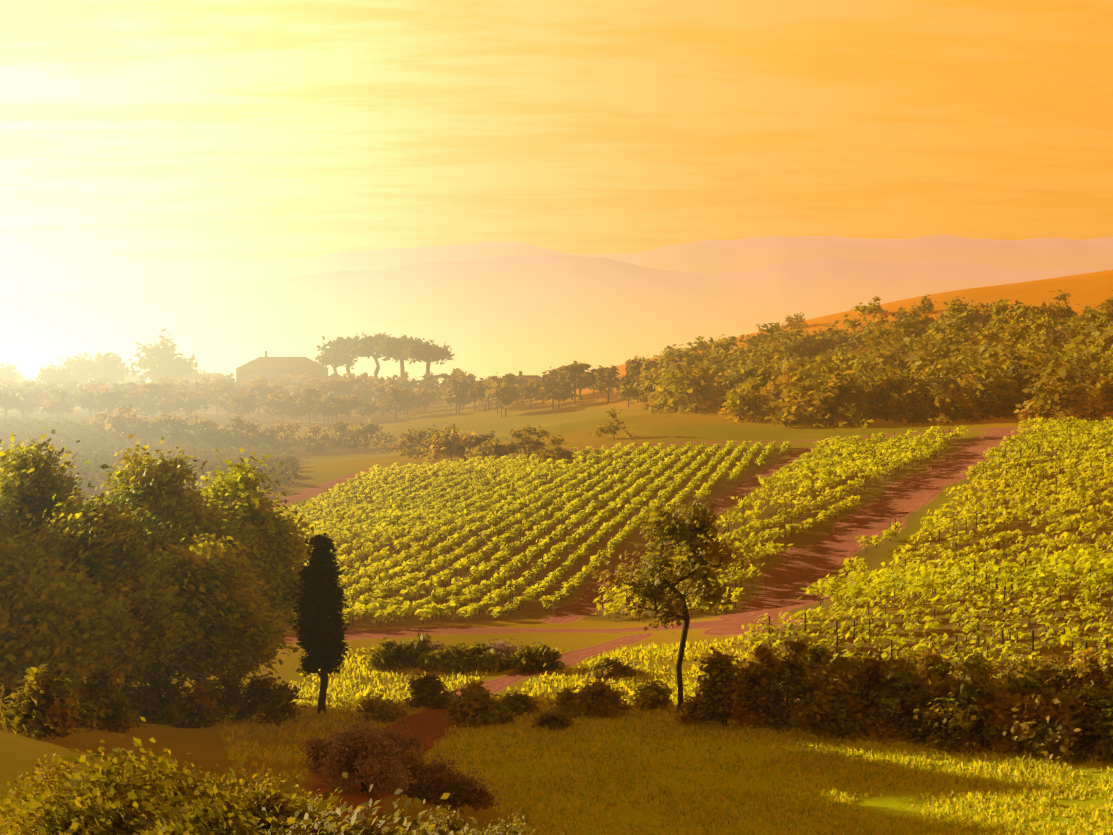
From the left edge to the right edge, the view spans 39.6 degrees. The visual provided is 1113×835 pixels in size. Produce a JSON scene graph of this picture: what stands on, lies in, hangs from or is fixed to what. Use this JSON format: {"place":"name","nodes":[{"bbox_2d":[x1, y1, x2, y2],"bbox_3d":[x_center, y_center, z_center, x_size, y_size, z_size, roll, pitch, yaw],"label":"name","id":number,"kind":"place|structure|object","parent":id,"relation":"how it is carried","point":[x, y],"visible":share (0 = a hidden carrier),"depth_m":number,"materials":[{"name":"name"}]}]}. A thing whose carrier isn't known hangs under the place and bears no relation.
{"place":"outdoors","nodes":[
{"label":"outdoors","id":0,"kind":"place"},
{"bbox_2d":[0,307,787,379],"bbox_3d":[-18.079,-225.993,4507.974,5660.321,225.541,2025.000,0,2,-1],"label":"hills","id":1,"kind":"structure","parent":0,"point":[508,339],"depth_m":4205.01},
{"bbox_2d":[0,255,1105,336],"bbox_3d":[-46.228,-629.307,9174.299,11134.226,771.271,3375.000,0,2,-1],"label":"mountains","id":2,"kind":"structure","parent":0,"point":[810,288],"depth_m":8876.81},
{"bbox_2d":[0,270,1112,834],"bbox_3d":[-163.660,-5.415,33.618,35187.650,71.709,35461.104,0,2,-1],"label":"ground","id":3,"kind":"structure","parent":0,"point":[576,626],"depth_m":173.95,"materials":[{"name":"green plant"}]},
{"bbox_2d":[10,374,24,382],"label":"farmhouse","id":4,"kind":"object","parent":3,"relation":"on","point":[22,379],"visible":0.19,"depth_m":662.68,"materials":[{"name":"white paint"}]},
{"bbox_2d":[107,374,145,383],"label":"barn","id":5,"kind":"structure","parent":3,"relation":"on","point":[130,379],"depth_m":708.26,"materials":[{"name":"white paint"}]},
{"bbox_2d":[0,416,300,502],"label":"vineyard","id":6,"kind":"object","parent":3,"relation":"on","point":[284,471],"visible":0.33,"depth_m":372.66,"materials":[{"name":"green plant"}]},
{"bbox_2d":[0,427,347,712],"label":"trees","id":7,"kind":"object","parent":3,"relation":"on","point":[157,563],"visible":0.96,"depth_m":88.31,"materials":[{"name":"green plant"}]},
{"bbox_2d":[200,369,221,376],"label":"cottage","id":8,"kind":"structure","parent":3,"relation":"on","point":[212,374],"depth_m":718.43,"materials":[{"name":"white paint"}]},
{"bbox_2d":[0,717,484,834],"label":"scrub","id":9,"kind":"object","parent":3,"relation":"on","point":[134,796],"visible":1,"depth_m":16.25,"materials":[{"name":"green plant"}]},
{"bbox_2d":[235,351,345,383],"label":"farmhouse","id":10,"kind":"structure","parent":3,"relation":"on","point":[270,368],"depth_m":616.64,"materials":[{"name":"paint"}]},
{"bbox_2d":[0,329,627,397],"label":"skyline trees","id":11,"kind":"object","parent":3,"relation":"on","point":[164,362],"visible":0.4,"depth_m":612.23,"materials":[{"name":"green plant"}]},
{"bbox_2d":[291,532,350,713],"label":"cypress","id":12,"kind":"object","parent":3,"relation":"on","point":[320,633],"visible":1,"depth_m":94.44,"materials":[{"name":"green plant"}]},
{"bbox_2d":[0,356,666,423],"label":"tree belt","id":13,"kind":"object","parent":3,"relation":"on","point":[301,395],"visible":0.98,"depth_m":491.01,"materials":[{"name":"green plant"}]},
{"bbox_2d":[84,401,636,462],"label":"hedge line","id":14,"kind":"object","parent":3,"relation":"on","point":[431,446],"visible":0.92,"depth_m":400.18,"materials":[{"name":"green plant"}]},
{"bbox_2d":[0,651,746,740],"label":"shrubs","id":15,"kind":"object","parent":3,"relation":"on","point":[37,711],"visible":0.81,"depth_m":88.34,"materials":[{"name":"green plant"}]},
{"bbox_2d":[313,331,454,378],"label":"umbrella pines","id":16,"kind":"object","parent":3,"relation":"on","point":[339,352],"visible":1,"depth_m":587.46,"materials":[{"name":"green plant"}]},
{"bbox_2d":[359,633,564,673],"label":"hedge","id":17,"kind":"object","parent":3,"relation":"on","point":[458,658],"visible":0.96,"depth_m":110.06,"materials":[{"name":"green plant"}]},
{"bbox_2d":[213,634,752,814],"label":"meadow tufts","id":18,"kind":"object","parent":3,"relation":"on","point":[287,755],"visible":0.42,"depth_m":95.96,"materials":[{"name":"green plant"}]},
{"bbox_2d":[415,804,598,834],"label":"bushes","id":19,"kind":"object","parent":3,"relation":"on","point":[453,826],"visible":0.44,"depth_m":45.55,"materials":[{"name":"green plant"}]},
{"bbox_2d":[264,440,790,626],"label":"vineyard","id":20,"kind":"object","parent":3,"relation":"on","point":[395,499],"visible":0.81,"depth_m":204.22,"materials":[{"name":"green plant"}]},
{"bbox_2d":[517,371,545,394],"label":"cottage","id":21,"kind":"structure","parent":3,"relation":"on","point":[536,378],"depth_m":516.86,"materials":[{"name":"paint"}]},
{"bbox_2d":[293,638,923,813],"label":"bushes","id":22,"kind":"object","parent":3,"relation":"on","point":[364,754],"visible":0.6,"depth_m":63.63,"materials":[{"name":"brown plant"}]},
{"bbox_2d":[591,494,754,711],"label":"tree","id":23,"kind":"object","parent":3,"relation":"on","point":[688,533],"visible":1,"depth_m":92.69,"materials":[{"name":"green plant"}]},
{"bbox_2d":[434,714,1112,834],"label":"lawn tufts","id":24,"kind":"object","parent":3,"relation":"on","point":[637,733],"visible":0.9,"depth_m":76.24,"materials":[{"name":"green plant"}]},
{"bbox_2d":[592,425,968,620],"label":"vineyard","id":25,"kind":"object","parent":3,"relation":"on","point":[869,469],"visible":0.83,"depth_m":216.54,"materials":[{"name":"green plant"}]},
{"bbox_2d":[650,294,956,365],"bbox_3d":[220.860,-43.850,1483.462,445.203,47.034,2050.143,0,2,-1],"label":"trees","id":26,"kind":"object","parent":3,"relation":"on","point":[927,305],"visible":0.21,"depth_m":499.02,"materials":[{"name":"green plant"}]},
{"bbox_2d":[624,289,1112,427],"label":"hillside trees","id":27,"kind":"object","parent":3,"relation":"on","point":[1023,363],"visible":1,"depth_m":363.19,"materials":[{"name":"green plant"}]},
{"bbox_2d":[673,636,1112,765],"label":"hedge","id":28,"kind":"object","parent":3,"relation":"on","point":[1025,707],"visible":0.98,"depth_m":85.87,"materials":[{"name":"green plant"}]},
{"bbox_2d":[733,567,1112,681],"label":"vineyard","id":29,"kind":"object","parent":3,"relation":"on","point":[956,616],"visible":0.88,"depth_m":111.57,"materials":[{"name":"green plant"}]},
{"bbox_2d":[797,415,1112,605],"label":"vineyard","id":30,"kind":"object","parent":3,"relation":"on","point":[960,573],"visible":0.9,"depth_m":187.01,"materials":[{"name":"green plant"}]},
{"bbox_2d":[0,235,1112,294],"bbox_3d":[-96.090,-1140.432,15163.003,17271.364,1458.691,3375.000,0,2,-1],"label":"mountains","id":31,"kind":"structure","parent":0,"point":[46,272],"depth_m":15312.56,"materials":[{"name":"orange"}]},
{"bbox_2d":[0,0,1112,261],"label":"sky","id":32,"kind":"structure","parent":0,"point":[214,130],"materials":[{"name":"orange"}]}
]}

